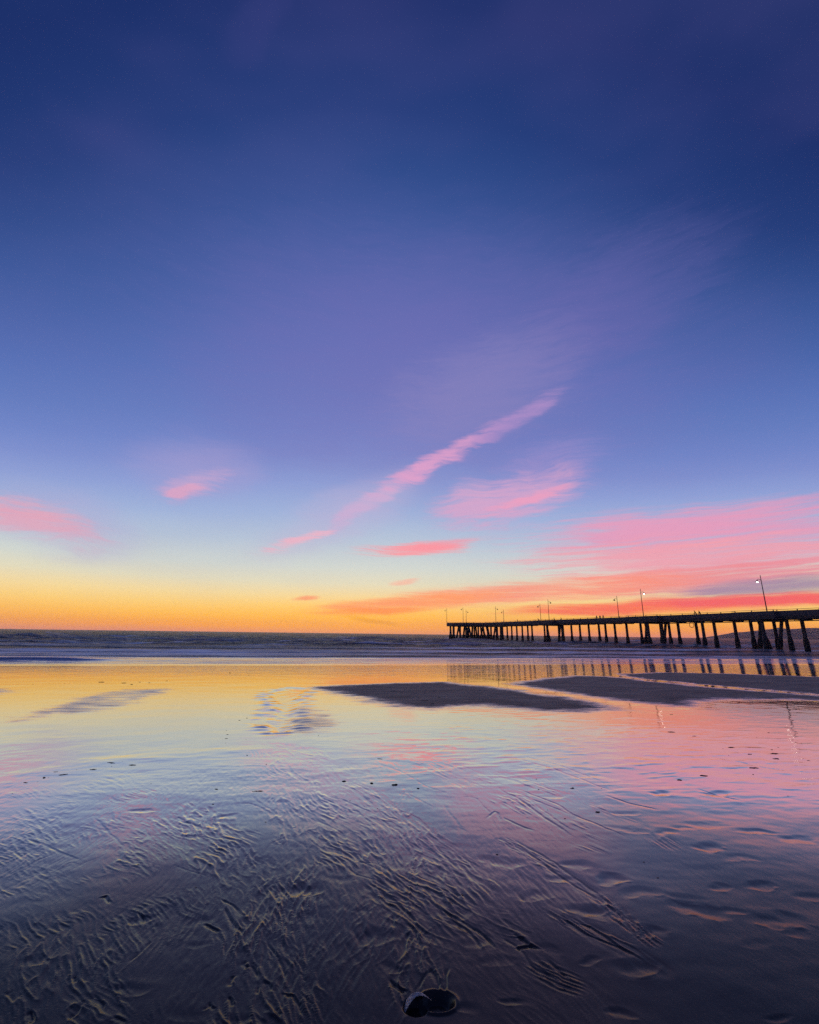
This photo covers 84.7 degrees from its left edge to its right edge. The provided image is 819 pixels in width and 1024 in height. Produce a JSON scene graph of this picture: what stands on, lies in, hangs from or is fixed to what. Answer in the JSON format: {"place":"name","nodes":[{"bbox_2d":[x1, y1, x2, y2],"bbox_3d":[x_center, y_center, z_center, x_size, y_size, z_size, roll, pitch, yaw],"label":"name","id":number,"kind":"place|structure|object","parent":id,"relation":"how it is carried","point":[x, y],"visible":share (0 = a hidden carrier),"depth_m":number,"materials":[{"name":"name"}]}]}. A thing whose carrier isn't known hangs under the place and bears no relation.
{"place":"outdoors","nodes":[
{"label":"outdoors","id":0,"kind":"place"},
{"bbox_2d":[0,665,818,1023],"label":"beach","id":1,"kind":"structure","parent":0,"point":[326,877],"depth_m":3.53,"materials":[{"name":"grey sand"}]},
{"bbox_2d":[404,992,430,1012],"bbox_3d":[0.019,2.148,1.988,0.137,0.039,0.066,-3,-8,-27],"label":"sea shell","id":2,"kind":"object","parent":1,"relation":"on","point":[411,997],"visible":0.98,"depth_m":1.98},
{"bbox_2d":[0,629,818,665],"bbox_3d":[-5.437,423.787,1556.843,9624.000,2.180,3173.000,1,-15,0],"label":"sea","id":3,"kind":"structure","parent":0,"point":[34,647],"depth_m":58.46,"materials":[{"name":"liquid"}]},
{"bbox_2d":[447,608,818,651],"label":"fishing pier","id":4,"kind":"structure","parent":3,"relation":"in","point":[760,618],"depth_m":106.75,"materials":[{"name":"wood"}]},
{"bbox_2d":[755,575,768,615],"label":"pier lamp","id":5,"kind":"object","parent":4,"relation":"on","point":[756,581],"visible":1,"depth_m":85.69,"materials":[{"name":"metal"}]},
{"bbox_2d":[0,0,818,637],"label":"sky","id":6,"kind":"structure","parent":0,"point":[316,316],"materials":[{"name":"blue"}]},
{"bbox_2d":[702,628,818,639],"bbox_3d":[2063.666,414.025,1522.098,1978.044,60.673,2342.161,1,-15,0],"label":"hills","id":7,"kind":"structure","parent":0,"point":[812,633],"depth_m":1847.66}
]}

